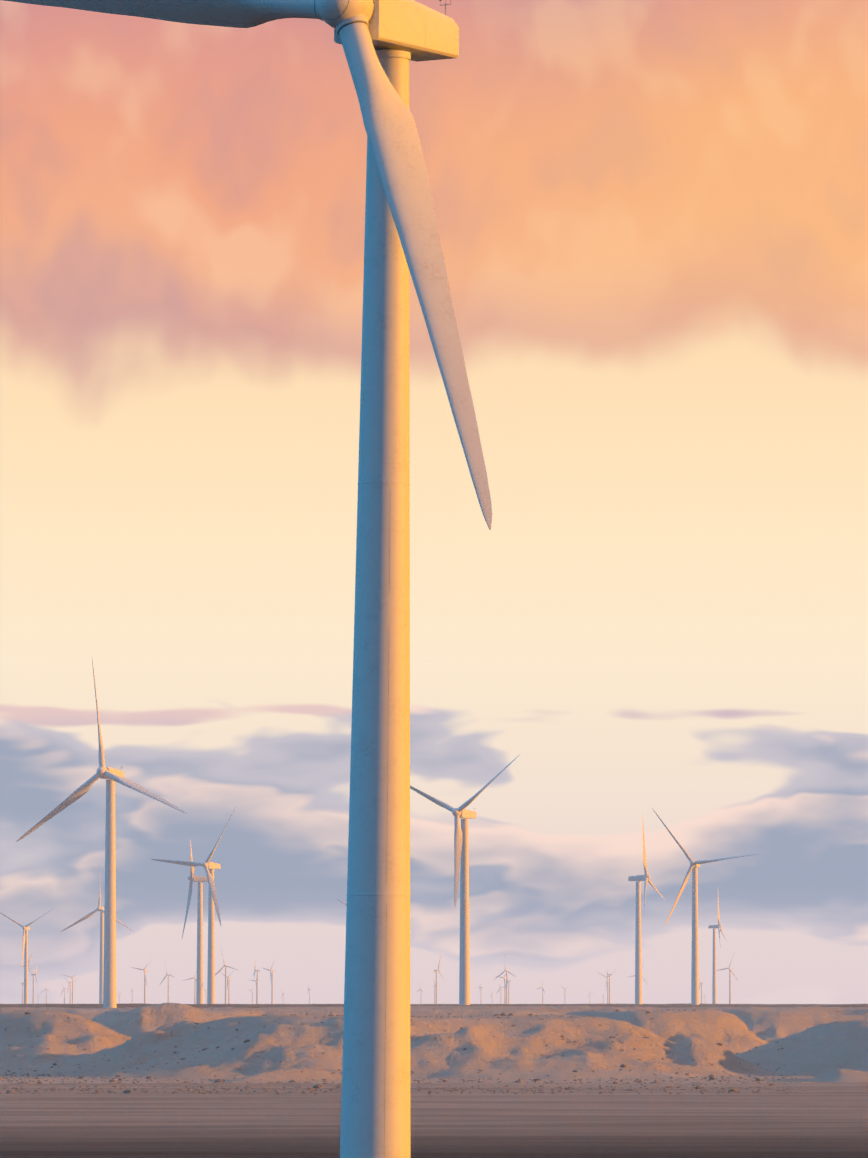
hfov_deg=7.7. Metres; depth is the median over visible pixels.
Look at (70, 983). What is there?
wind turbine
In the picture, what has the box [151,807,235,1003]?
wind turbine
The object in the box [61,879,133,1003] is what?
wind turbine
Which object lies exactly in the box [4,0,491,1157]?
wind turbine
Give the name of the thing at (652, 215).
sky
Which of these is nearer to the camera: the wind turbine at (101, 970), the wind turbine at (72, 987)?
the wind turbine at (101, 970)
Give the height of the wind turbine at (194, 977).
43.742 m
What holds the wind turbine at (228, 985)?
on the terrain
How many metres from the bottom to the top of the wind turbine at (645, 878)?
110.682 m
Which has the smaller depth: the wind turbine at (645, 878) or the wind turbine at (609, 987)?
the wind turbine at (645, 878)
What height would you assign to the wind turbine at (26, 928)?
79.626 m
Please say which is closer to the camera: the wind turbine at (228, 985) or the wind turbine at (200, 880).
the wind turbine at (200, 880)
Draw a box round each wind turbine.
[0,907,55,1003]
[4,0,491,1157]
[16,660,188,1007]
[19,950,33,976]
[31,966,37,1003]
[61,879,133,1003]
[61,974,73,1003]
[67,980,74,1003]
[131,958,151,1003]
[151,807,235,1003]
[160,961,173,1002]
[182,840,207,1003]
[183,969,196,1003]
[215,949,236,1003]
[220,972,231,1003]
[253,954,259,1003]
[263,960,274,1003]
[410,756,517,1004]
[433,956,443,1003]
[495,955,515,1003]
[496,972,506,1003]
[505,975,510,1003]
[599,971,614,1003]
[605,968,611,1003]
[628,822,662,1003]
[652,808,756,1004]
[708,898,725,1003]
[716,954,737,1003]
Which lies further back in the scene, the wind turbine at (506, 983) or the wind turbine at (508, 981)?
the wind turbine at (506, 983)
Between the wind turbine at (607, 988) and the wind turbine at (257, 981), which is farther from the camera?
the wind turbine at (607, 988)
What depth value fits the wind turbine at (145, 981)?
6979.78 m
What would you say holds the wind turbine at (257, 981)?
on the terrain
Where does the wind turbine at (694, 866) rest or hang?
on the terrain
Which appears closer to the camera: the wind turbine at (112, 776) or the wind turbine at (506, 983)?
the wind turbine at (112, 776)
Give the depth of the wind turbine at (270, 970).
8178.75 m
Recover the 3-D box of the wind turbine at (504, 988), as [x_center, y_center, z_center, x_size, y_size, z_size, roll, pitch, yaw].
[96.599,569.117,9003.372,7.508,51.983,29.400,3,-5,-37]
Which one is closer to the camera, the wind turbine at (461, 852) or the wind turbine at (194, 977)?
the wind turbine at (461, 852)
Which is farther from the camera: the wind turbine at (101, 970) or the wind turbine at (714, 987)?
the wind turbine at (714, 987)
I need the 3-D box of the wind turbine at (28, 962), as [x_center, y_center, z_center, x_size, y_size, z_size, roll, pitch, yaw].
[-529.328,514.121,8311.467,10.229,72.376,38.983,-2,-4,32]
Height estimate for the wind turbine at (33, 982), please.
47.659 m
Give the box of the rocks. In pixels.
[0,1004,804,1093]
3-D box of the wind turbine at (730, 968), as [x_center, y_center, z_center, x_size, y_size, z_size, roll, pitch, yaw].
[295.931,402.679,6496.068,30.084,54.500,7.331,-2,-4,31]
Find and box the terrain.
[0,1003,867,1157]
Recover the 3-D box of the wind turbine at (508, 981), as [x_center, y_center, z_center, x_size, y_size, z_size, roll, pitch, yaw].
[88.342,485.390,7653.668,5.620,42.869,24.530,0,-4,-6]
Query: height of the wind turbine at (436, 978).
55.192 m
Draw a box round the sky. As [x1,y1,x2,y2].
[0,0,867,1003]
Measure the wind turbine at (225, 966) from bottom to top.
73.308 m
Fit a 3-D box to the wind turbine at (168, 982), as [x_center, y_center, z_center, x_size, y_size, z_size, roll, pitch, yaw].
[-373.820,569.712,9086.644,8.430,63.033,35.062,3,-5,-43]

